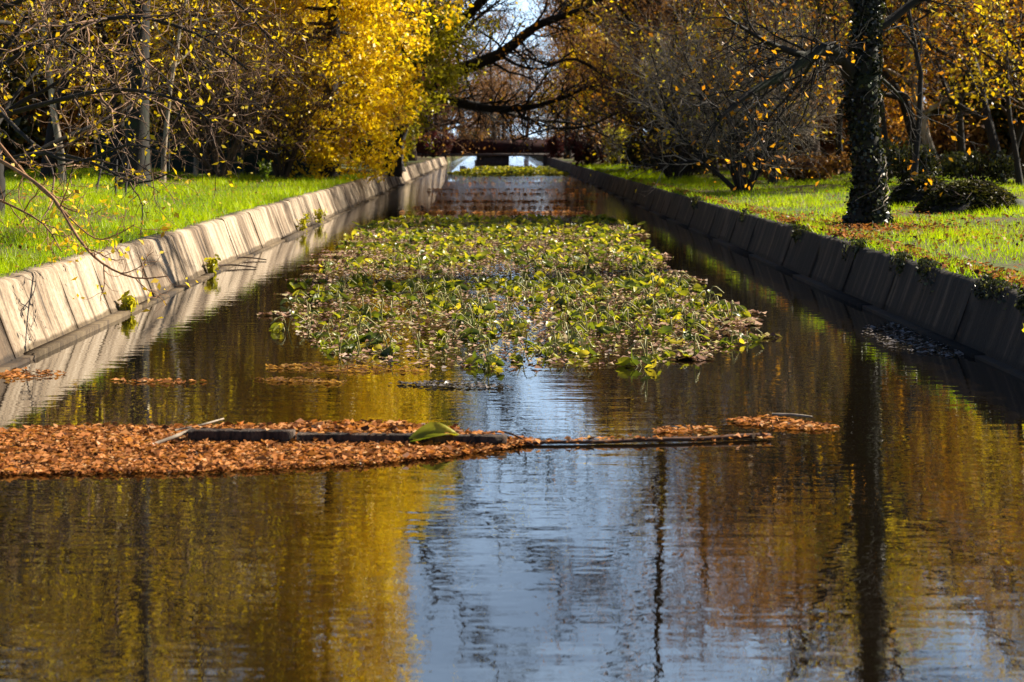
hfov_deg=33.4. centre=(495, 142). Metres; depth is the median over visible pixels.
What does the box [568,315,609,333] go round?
water lily
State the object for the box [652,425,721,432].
floating leaves
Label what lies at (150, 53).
woodland tree
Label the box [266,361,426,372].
floating leaves
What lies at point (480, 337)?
water lily
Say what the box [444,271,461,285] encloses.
water lily
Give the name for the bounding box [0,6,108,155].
woodland tree
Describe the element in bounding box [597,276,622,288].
water lily
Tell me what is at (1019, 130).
slender tree
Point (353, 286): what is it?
water lily
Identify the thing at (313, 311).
water lily
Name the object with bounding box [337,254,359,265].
water lily
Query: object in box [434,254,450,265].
water lily
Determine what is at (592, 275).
water lily
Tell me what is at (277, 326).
water lily
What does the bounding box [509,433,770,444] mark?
pole
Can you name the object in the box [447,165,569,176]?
lily leaves
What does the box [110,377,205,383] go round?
floating leaves
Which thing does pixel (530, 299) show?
water lily
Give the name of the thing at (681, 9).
woodland tree
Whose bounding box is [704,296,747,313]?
water lily
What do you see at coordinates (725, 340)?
water lily
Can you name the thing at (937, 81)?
woodland tree
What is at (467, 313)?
water lily
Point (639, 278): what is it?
water lily
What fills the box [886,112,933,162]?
undergrowth bush
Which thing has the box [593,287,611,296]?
water lily
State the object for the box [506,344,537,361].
water lily
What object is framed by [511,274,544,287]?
water lily
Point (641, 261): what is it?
water lily
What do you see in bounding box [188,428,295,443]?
timber
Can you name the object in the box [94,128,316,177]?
net fence
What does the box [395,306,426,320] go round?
water lily
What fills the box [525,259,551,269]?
water lily
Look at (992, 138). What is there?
autumn tree
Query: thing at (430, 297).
water lily
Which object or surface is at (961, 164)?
dark bush
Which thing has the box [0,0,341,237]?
bare tree
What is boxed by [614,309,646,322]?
water lily
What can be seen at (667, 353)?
water lily
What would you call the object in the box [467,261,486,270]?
water lily
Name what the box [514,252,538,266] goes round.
water lily
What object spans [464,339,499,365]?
water lily
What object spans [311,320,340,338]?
water lily
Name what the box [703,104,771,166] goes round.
undergrowth bush
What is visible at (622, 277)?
water lily
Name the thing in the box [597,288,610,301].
water lily
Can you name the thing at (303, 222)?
weed
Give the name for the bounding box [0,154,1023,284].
ground
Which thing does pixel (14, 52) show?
woodland tree
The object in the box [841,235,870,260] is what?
wall weed
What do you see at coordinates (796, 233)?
wall weed
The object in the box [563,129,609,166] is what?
maroon bush
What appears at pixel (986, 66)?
undergrowth bush
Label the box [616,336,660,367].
water lily
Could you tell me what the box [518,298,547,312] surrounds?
water lily
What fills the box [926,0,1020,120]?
woodland tree
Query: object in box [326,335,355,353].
water lily
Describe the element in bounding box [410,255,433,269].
water lily
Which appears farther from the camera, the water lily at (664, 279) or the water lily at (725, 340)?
the water lily at (664, 279)
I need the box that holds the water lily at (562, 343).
[548,322,585,347]
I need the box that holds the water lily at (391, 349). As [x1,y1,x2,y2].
[371,333,403,356]
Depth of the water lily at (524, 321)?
20.40 m
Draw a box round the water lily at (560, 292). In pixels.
[554,284,572,296]
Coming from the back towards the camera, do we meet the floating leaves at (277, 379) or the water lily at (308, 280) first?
the water lily at (308, 280)
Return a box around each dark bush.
[347,127,386,168]
[621,134,654,172]
[652,127,716,178]
[881,134,941,183]
[925,146,1023,184]
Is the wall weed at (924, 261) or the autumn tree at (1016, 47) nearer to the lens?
the wall weed at (924, 261)
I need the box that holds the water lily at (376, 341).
[362,330,395,345]
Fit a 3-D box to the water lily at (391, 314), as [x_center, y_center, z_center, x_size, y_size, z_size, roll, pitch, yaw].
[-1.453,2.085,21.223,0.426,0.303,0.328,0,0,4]
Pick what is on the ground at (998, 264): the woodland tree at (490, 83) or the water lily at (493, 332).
the woodland tree at (490, 83)
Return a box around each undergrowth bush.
[0,59,54,170]
[0,78,105,169]
[66,121,102,163]
[69,99,101,157]
[71,76,228,156]
[149,68,271,133]
[223,112,280,135]
[261,113,355,164]
[451,124,492,138]
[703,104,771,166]
[757,120,828,170]
[785,81,896,171]
[842,121,900,166]
[883,89,924,143]
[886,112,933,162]
[921,101,1010,174]
[926,72,1021,157]
[929,57,1020,172]
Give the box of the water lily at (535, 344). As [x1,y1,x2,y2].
[513,332,542,348]
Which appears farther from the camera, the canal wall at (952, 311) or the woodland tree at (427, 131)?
the woodland tree at (427, 131)
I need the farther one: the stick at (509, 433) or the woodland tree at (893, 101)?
the woodland tree at (893, 101)
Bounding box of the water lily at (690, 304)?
[680,294,703,307]
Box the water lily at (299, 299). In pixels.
[280,292,309,304]
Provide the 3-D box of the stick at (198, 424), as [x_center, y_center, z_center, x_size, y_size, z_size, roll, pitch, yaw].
[-2.185,2.101,12.687,0.061,0.034,0.501,0,0,36]
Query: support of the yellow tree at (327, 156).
on the ground at (998, 264)
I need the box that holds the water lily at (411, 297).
[406,285,435,303]
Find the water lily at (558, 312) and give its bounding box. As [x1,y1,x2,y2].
[550,294,585,315]
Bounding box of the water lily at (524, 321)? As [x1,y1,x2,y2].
[501,310,529,324]
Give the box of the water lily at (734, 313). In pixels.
[712,300,745,321]
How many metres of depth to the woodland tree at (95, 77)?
74.46 m
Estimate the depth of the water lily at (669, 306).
22.17 m
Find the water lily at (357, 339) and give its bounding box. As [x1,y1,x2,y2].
[338,330,382,348]
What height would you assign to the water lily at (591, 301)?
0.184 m
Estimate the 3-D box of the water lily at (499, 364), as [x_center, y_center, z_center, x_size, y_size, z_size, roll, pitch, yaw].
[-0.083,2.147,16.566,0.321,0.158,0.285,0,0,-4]
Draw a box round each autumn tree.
[0,0,210,177]
[2,0,179,171]
[21,0,217,133]
[630,0,892,178]
[653,0,986,174]
[762,0,1023,174]
[806,0,1023,181]
[925,0,1023,178]
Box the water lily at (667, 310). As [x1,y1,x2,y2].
[636,298,671,315]
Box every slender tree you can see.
[566,0,740,176]
[727,0,850,183]
[817,0,1022,178]
[818,0,940,174]
[832,0,1013,177]
[839,0,945,178]
[905,0,1023,186]
[1006,110,1023,174]
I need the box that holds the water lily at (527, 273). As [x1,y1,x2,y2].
[523,267,538,274]
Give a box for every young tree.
[11,0,127,186]
[128,0,300,181]
[150,0,281,176]
[154,0,261,171]
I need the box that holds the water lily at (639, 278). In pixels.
[625,270,642,281]
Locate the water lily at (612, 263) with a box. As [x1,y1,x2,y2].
[606,254,620,266]
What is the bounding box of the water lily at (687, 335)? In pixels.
[661,322,709,342]
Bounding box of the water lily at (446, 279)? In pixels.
[436,274,457,283]
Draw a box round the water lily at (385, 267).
[368,261,388,269]
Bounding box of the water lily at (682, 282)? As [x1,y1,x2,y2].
[668,272,689,285]
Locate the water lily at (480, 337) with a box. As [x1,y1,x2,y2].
[467,322,491,341]
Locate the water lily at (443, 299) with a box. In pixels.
[433,291,460,302]
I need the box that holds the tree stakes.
[95,159,128,195]
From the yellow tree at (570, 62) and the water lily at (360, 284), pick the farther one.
the yellow tree at (570, 62)
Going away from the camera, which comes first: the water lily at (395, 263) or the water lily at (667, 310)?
the water lily at (667, 310)
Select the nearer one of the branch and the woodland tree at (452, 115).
the branch
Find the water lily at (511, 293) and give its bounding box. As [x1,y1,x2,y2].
[498,282,525,297]
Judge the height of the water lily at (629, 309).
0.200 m
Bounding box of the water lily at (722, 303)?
[702,293,724,309]
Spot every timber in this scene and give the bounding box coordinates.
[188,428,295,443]
[297,432,506,445]
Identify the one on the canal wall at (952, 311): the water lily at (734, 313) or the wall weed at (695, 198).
the wall weed at (695, 198)
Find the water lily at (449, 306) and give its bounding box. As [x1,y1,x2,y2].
[429,297,456,310]
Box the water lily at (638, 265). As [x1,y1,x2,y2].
[625,253,643,269]
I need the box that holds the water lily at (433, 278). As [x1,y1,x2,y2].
[421,272,450,287]
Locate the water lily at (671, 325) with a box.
[657,318,684,334]
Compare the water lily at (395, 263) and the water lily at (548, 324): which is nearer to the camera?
the water lily at (548, 324)
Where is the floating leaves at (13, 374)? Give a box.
[0,367,65,379]
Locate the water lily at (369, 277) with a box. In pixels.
[362,270,380,278]
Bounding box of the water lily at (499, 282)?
[489,277,512,286]
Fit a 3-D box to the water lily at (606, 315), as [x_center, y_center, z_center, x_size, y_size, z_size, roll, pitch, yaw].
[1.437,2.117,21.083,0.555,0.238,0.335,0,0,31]
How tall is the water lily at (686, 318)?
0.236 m
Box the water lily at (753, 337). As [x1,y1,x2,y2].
[729,327,763,341]
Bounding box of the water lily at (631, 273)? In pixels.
[618,264,641,277]
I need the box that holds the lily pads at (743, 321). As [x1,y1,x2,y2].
[257,225,782,360]
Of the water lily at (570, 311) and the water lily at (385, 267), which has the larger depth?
the water lily at (385, 267)
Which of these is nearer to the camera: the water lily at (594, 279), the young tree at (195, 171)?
the water lily at (594, 279)
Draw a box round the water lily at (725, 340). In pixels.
[719,330,744,345]
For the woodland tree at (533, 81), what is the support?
on the ground at (998, 264)
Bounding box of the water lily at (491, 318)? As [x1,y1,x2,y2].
[483,310,506,322]
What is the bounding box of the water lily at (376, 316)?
[358,306,384,322]
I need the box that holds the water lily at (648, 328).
[625,317,651,334]
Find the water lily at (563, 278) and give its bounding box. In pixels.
[544,267,568,282]
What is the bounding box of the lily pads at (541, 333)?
[291,216,746,368]
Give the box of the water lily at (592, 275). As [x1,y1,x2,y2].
[588,267,601,279]
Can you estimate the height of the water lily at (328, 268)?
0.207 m
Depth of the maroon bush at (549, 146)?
162.65 m
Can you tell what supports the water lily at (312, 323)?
on the canal water
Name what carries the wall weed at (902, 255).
on the canal wall at (952, 311)
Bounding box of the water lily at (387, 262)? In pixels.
[384,253,405,265]
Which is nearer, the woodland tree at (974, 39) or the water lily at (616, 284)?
the water lily at (616, 284)
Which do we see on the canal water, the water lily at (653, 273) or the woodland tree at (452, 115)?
the water lily at (653, 273)
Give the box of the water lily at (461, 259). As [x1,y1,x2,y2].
[442,256,464,263]
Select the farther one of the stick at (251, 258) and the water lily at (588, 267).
the stick at (251, 258)
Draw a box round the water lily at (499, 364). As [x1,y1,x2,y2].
[471,355,504,369]
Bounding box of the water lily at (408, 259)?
[404,254,419,262]
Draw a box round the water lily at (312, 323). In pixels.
[295,312,326,325]
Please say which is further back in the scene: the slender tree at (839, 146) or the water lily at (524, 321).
the slender tree at (839, 146)
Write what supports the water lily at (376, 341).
on the canal water
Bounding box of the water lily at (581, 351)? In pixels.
[565,335,596,356]
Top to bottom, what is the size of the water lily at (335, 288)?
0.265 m
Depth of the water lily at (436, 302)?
22.50 m
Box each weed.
[117,290,137,312]
[204,254,220,273]
[256,159,271,183]
[296,212,309,231]
[313,208,328,222]
[691,195,704,212]
[739,208,750,224]
[791,224,808,245]
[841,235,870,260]
[889,249,912,278]
[915,256,942,292]
[974,271,999,299]
[988,277,1018,318]
[1014,286,1023,316]
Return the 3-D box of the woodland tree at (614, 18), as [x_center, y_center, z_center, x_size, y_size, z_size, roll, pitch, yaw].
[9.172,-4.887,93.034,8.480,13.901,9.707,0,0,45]
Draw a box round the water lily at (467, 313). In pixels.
[452,298,477,318]
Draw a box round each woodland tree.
[0,0,65,80]
[0,0,166,164]
[0,0,225,170]
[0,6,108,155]
[0,10,122,93]
[3,0,201,129]
[3,0,272,142]
[4,0,325,142]
[11,7,174,129]
[13,1,242,129]
[94,1,313,135]
[112,18,269,133]
[167,0,446,147]
[169,1,316,132]
[251,0,500,146]
[277,0,412,146]
[310,0,484,163]
[394,0,538,168]
[398,0,533,162]
[416,45,455,137]
[421,35,490,138]
[425,59,473,138]
[433,41,493,137]
[437,45,488,136]
[451,7,529,138]
[464,70,520,137]
[471,61,527,138]
[474,59,526,138]
[489,60,528,137]
[497,69,535,135]
[506,41,558,138]
[508,0,607,158]
[514,0,615,162]
[518,0,645,138]
[519,5,609,138]
[530,76,560,138]
[533,33,596,136]
[537,0,910,171]
[549,20,673,143]
[551,0,677,163]
[573,0,690,162]
[584,0,686,141]
[610,0,731,173]
[640,0,794,168]
[645,0,947,160]
[662,0,838,167]
[716,1,926,166]
[759,1,937,148]
[788,16,929,104]
[796,3,980,119]
[842,2,1020,143]
[842,16,1001,147]
[883,0,1018,153]
[906,0,1023,175]
[912,0,1016,114]
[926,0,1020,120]
[966,0,1020,65]
[983,6,1019,83]
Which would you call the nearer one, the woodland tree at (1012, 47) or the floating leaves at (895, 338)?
the floating leaves at (895, 338)
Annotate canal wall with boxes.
[0,157,447,373]
[546,158,1023,379]
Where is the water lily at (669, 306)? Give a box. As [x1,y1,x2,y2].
[655,294,675,310]
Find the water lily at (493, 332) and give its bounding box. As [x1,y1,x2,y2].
[484,319,503,336]
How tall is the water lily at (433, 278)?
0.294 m
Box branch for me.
[0,143,196,318]
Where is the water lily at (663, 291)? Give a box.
[659,280,681,297]
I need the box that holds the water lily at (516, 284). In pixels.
[506,274,541,289]
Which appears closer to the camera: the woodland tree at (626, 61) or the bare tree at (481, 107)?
the bare tree at (481, 107)
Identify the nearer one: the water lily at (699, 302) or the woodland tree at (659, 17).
the water lily at (699, 302)
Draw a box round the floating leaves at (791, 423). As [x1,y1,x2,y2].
[726,414,838,430]
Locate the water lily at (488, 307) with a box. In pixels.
[464,294,493,315]
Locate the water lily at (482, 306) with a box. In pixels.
[471,299,498,311]
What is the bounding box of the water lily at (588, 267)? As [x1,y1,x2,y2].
[581,257,601,273]
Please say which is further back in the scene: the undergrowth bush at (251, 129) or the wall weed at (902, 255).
the undergrowth bush at (251, 129)
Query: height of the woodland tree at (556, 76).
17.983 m
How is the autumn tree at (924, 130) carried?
on the ground at (998, 264)
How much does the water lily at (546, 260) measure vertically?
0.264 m
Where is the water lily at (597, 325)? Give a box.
[577,311,612,330]
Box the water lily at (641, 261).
[627,254,645,264]
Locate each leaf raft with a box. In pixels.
[0,421,532,472]
[278,418,462,432]
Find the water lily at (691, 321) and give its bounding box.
[685,311,713,328]
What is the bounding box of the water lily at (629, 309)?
[623,300,643,313]
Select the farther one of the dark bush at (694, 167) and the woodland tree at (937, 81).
the woodland tree at (937, 81)
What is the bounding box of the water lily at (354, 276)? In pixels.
[346,268,366,278]
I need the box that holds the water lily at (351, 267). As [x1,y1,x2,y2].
[345,260,359,269]
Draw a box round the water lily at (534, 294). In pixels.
[514,284,542,300]
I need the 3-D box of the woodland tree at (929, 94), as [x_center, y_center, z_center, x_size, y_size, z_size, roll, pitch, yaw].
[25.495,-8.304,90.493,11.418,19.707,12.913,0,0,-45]
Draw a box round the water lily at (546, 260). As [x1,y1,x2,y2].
[538,253,556,265]
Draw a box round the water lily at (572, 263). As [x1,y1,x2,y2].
[564,254,584,267]
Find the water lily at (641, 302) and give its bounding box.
[630,292,654,308]
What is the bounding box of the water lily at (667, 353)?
[643,342,675,359]
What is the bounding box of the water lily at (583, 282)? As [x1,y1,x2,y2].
[569,276,590,285]
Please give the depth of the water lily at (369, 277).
27.13 m
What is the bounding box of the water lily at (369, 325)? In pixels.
[349,314,372,330]
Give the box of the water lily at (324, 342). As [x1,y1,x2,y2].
[318,332,351,347]
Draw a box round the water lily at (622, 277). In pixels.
[618,270,643,280]
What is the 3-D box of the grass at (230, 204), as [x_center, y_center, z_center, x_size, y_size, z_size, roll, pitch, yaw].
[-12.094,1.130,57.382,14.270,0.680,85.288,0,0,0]
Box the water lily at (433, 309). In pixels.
[414,301,440,314]
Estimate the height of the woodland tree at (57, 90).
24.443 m
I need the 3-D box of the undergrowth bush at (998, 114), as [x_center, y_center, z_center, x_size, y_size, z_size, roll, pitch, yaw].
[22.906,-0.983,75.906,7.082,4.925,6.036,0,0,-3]
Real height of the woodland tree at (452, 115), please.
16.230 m
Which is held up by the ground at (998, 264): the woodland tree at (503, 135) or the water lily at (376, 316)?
the woodland tree at (503, 135)
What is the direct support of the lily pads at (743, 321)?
on the canal water
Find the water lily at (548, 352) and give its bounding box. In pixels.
[537,342,562,358]
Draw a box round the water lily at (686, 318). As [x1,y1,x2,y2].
[672,305,696,321]
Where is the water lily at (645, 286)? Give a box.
[633,275,668,293]
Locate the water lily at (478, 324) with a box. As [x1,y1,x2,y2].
[471,313,498,329]
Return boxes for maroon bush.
[418,130,455,157]
[544,135,572,158]
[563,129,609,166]
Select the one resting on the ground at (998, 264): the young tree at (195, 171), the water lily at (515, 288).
the young tree at (195, 171)
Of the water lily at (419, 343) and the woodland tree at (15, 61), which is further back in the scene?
the woodland tree at (15, 61)
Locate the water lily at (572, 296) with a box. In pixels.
[562,280,583,299]
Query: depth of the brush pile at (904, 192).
38.65 m
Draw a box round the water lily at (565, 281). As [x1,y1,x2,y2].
[549,270,568,285]
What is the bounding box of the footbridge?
[415,139,573,163]
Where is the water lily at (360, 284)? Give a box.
[348,271,367,286]
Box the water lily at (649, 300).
[631,287,658,306]
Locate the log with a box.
[191,423,771,444]
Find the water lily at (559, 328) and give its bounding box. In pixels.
[555,323,587,337]
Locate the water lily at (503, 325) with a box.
[491,307,527,330]
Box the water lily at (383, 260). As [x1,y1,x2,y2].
[380,254,394,262]
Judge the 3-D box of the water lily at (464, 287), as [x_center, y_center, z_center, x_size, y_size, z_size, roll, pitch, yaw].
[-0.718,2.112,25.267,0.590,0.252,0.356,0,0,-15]
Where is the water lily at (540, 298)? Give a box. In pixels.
[536,291,561,302]
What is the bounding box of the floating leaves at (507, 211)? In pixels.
[400,177,606,213]
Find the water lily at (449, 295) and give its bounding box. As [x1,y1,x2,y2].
[437,287,457,299]
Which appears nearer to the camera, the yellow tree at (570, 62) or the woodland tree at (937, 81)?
the woodland tree at (937, 81)
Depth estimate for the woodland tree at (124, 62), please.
86.45 m
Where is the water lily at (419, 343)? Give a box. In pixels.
[411,331,427,346]
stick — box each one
[151,428,189,444]
[175,418,223,430]
[218,264,255,267]
[237,256,266,259]
[472,431,533,445]
[772,413,811,417]
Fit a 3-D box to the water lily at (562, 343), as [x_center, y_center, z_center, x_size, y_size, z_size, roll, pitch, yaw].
[0.777,2.087,18.364,0.474,0.300,0.497,0,0,-19]
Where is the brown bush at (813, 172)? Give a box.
[759,148,851,181]
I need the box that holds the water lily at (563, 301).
[546,286,573,305]
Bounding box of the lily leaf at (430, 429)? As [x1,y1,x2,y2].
[409,422,459,442]
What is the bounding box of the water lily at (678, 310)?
[653,300,689,317]
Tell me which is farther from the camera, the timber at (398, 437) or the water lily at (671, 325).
the water lily at (671, 325)
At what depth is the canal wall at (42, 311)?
23.87 m
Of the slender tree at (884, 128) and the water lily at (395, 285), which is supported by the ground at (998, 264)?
the slender tree at (884, 128)
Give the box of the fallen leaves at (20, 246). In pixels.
[0,172,351,273]
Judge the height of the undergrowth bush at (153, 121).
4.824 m
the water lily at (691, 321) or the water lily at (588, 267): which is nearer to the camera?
the water lily at (691, 321)
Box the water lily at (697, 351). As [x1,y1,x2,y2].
[677,333,700,356]
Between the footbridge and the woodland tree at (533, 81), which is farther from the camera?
the woodland tree at (533, 81)
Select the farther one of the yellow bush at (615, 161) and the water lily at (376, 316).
the yellow bush at (615, 161)
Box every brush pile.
[887,170,946,206]
[907,175,1023,214]
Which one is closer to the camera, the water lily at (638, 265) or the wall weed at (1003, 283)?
the wall weed at (1003, 283)
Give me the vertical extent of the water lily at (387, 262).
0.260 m
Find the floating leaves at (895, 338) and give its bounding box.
[861,322,963,356]
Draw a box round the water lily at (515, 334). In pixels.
[508,323,534,337]
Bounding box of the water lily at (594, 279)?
[577,265,603,282]
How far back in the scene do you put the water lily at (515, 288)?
25.10 m
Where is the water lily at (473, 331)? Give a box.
[437,313,478,338]
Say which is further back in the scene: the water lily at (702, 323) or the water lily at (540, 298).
the water lily at (540, 298)
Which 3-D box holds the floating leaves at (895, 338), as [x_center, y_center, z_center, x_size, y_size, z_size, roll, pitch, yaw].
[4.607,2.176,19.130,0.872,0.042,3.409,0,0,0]
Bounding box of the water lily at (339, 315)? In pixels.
[331,301,357,319]
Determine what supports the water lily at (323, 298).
on the canal water
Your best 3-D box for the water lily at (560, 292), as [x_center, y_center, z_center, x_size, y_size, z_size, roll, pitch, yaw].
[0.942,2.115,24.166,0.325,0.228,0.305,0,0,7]
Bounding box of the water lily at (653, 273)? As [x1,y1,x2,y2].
[641,263,666,275]
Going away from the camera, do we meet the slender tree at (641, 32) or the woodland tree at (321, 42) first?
the slender tree at (641, 32)
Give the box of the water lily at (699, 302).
[692,286,723,305]
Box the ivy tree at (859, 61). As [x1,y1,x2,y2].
[648,0,1023,226]
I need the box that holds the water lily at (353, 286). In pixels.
[329,276,358,288]
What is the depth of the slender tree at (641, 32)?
75.23 m
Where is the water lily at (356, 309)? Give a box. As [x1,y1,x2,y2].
[346,297,378,313]
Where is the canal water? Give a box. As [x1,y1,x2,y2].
[0,156,1023,681]
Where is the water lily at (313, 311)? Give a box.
[291,300,323,318]
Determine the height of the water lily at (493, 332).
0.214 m
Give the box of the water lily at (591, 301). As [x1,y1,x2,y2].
[574,293,593,304]
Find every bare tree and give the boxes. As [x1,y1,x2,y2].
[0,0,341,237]
[118,0,150,188]
[311,0,662,171]
[487,0,666,174]
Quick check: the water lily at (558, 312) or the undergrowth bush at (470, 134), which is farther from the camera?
the undergrowth bush at (470, 134)
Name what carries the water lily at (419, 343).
on the canal water
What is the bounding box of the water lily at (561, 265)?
[552,257,563,268]
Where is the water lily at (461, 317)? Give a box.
[456,304,482,325]
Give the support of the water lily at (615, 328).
on the canal water
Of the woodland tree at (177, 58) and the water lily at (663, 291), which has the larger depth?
the woodland tree at (177, 58)
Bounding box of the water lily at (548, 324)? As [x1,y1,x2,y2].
[546,312,578,327]
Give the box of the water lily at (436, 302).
[431,292,448,306]
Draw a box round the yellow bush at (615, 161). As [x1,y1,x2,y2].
[602,123,629,166]
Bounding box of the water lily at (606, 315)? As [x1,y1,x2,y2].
[588,304,626,321]
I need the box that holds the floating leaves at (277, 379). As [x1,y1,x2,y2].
[255,376,344,383]
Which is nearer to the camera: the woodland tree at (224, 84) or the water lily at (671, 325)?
the water lily at (671, 325)
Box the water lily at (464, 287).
[434,276,468,290]
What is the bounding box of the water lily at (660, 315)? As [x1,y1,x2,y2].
[650,307,671,320]
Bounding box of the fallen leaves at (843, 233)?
[627,174,1023,286]
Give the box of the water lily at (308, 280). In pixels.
[297,273,317,283]
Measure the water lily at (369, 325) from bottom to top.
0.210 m
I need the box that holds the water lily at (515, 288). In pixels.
[513,281,540,291]
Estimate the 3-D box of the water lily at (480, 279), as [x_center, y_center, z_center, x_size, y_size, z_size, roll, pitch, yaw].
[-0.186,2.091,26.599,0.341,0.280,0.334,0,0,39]
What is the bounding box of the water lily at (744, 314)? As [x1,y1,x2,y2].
[712,300,750,317]
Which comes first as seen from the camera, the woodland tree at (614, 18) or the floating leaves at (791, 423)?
the floating leaves at (791, 423)
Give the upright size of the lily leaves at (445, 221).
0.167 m
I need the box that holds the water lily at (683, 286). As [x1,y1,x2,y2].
[672,274,690,287]
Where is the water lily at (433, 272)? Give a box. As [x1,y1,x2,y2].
[430,261,445,274]
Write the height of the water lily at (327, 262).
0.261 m
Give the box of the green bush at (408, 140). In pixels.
[385,121,418,165]
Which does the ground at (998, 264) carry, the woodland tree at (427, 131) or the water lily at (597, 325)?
the woodland tree at (427, 131)
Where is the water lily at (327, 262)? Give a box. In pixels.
[314,255,333,267]
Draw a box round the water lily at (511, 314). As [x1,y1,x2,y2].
[499,297,519,317]
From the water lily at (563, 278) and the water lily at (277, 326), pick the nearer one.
the water lily at (277, 326)
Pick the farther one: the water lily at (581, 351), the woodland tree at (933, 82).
the woodland tree at (933, 82)
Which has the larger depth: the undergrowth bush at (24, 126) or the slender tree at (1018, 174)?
the undergrowth bush at (24, 126)
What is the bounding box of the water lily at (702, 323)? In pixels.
[683,311,708,325]
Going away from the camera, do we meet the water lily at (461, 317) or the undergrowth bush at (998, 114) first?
the water lily at (461, 317)
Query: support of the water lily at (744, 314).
on the canal water
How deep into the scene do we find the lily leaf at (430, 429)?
12.35 m
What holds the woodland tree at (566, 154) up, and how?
on the ground at (998, 264)
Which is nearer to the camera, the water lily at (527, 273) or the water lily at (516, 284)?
the water lily at (516, 284)
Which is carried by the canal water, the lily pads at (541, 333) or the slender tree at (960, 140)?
the lily pads at (541, 333)
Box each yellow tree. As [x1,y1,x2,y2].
[173,0,473,183]
[338,0,499,176]
[532,0,666,162]
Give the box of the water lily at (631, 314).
[597,301,637,316]
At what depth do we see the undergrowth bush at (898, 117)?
101.63 m
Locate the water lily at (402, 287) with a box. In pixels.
[398,279,423,289]
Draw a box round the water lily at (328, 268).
[321,261,337,272]
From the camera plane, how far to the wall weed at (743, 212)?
35.71 m
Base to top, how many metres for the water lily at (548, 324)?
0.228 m
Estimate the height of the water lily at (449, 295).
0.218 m
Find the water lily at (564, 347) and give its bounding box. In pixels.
[537,331,576,352]
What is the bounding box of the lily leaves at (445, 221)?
[287,213,721,297]
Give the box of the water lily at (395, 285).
[376,271,398,289]
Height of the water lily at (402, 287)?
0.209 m
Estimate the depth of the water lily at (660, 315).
21.08 m
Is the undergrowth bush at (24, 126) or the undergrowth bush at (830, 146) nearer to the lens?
the undergrowth bush at (24, 126)
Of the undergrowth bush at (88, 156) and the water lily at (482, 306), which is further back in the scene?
the undergrowth bush at (88, 156)
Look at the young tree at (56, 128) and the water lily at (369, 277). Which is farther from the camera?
the young tree at (56, 128)
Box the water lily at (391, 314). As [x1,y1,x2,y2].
[362,298,396,318]
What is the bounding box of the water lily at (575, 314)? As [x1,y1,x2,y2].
[567,302,594,321]
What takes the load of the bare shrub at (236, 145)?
on the ground at (998, 264)
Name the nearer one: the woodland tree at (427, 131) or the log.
the log
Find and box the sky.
[342,0,1015,138]
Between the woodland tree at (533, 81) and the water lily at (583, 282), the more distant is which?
the woodland tree at (533, 81)
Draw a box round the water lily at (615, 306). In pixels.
[605,297,628,309]
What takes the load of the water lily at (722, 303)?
on the canal water
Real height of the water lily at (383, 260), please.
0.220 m
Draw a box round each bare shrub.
[88,0,358,180]
[173,0,401,180]
[554,0,761,181]
[580,0,852,195]
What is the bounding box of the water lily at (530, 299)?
[514,290,535,302]
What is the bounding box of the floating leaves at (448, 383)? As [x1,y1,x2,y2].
[388,380,512,387]
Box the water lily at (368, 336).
[347,317,376,342]
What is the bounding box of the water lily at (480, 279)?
[469,267,493,282]
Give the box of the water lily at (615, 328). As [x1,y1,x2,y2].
[602,316,631,333]
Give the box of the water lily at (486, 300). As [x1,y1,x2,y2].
[471,289,500,307]
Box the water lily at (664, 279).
[648,272,668,285]
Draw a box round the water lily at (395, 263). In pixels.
[390,253,416,267]
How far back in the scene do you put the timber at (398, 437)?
12.38 m
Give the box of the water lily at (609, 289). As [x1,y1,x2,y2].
[601,280,622,291]
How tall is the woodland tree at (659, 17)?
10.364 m
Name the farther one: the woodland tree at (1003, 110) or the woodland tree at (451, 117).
the woodland tree at (451, 117)
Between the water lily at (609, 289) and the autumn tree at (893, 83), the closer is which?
the water lily at (609, 289)
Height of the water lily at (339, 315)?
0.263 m
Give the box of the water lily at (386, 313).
[377,296,399,315]
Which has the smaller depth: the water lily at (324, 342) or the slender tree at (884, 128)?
the water lily at (324, 342)
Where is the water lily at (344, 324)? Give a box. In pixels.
[341,314,366,328]
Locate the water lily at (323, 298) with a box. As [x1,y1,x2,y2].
[309,284,335,302]
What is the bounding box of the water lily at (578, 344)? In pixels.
[563,330,595,350]
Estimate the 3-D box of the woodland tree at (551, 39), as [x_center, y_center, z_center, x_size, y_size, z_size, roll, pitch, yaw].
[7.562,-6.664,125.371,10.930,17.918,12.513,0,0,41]
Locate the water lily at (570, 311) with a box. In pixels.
[567,301,606,318]
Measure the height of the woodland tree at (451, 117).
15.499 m
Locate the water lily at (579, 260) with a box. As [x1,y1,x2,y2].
[566,254,590,265]
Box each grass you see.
[0,165,405,277]
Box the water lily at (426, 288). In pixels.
[422,280,441,292]
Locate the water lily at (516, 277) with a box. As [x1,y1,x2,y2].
[499,268,520,284]
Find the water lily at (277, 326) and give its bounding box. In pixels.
[269,314,305,331]
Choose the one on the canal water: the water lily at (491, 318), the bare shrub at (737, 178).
the water lily at (491, 318)
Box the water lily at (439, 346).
[433,332,457,348]
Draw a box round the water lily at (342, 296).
[319,286,352,300]
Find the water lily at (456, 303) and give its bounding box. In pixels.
[438,285,473,308]
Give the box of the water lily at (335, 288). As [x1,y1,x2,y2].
[328,278,356,292]
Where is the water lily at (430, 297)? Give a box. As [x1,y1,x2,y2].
[392,283,432,300]
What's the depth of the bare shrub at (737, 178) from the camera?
49.49 m

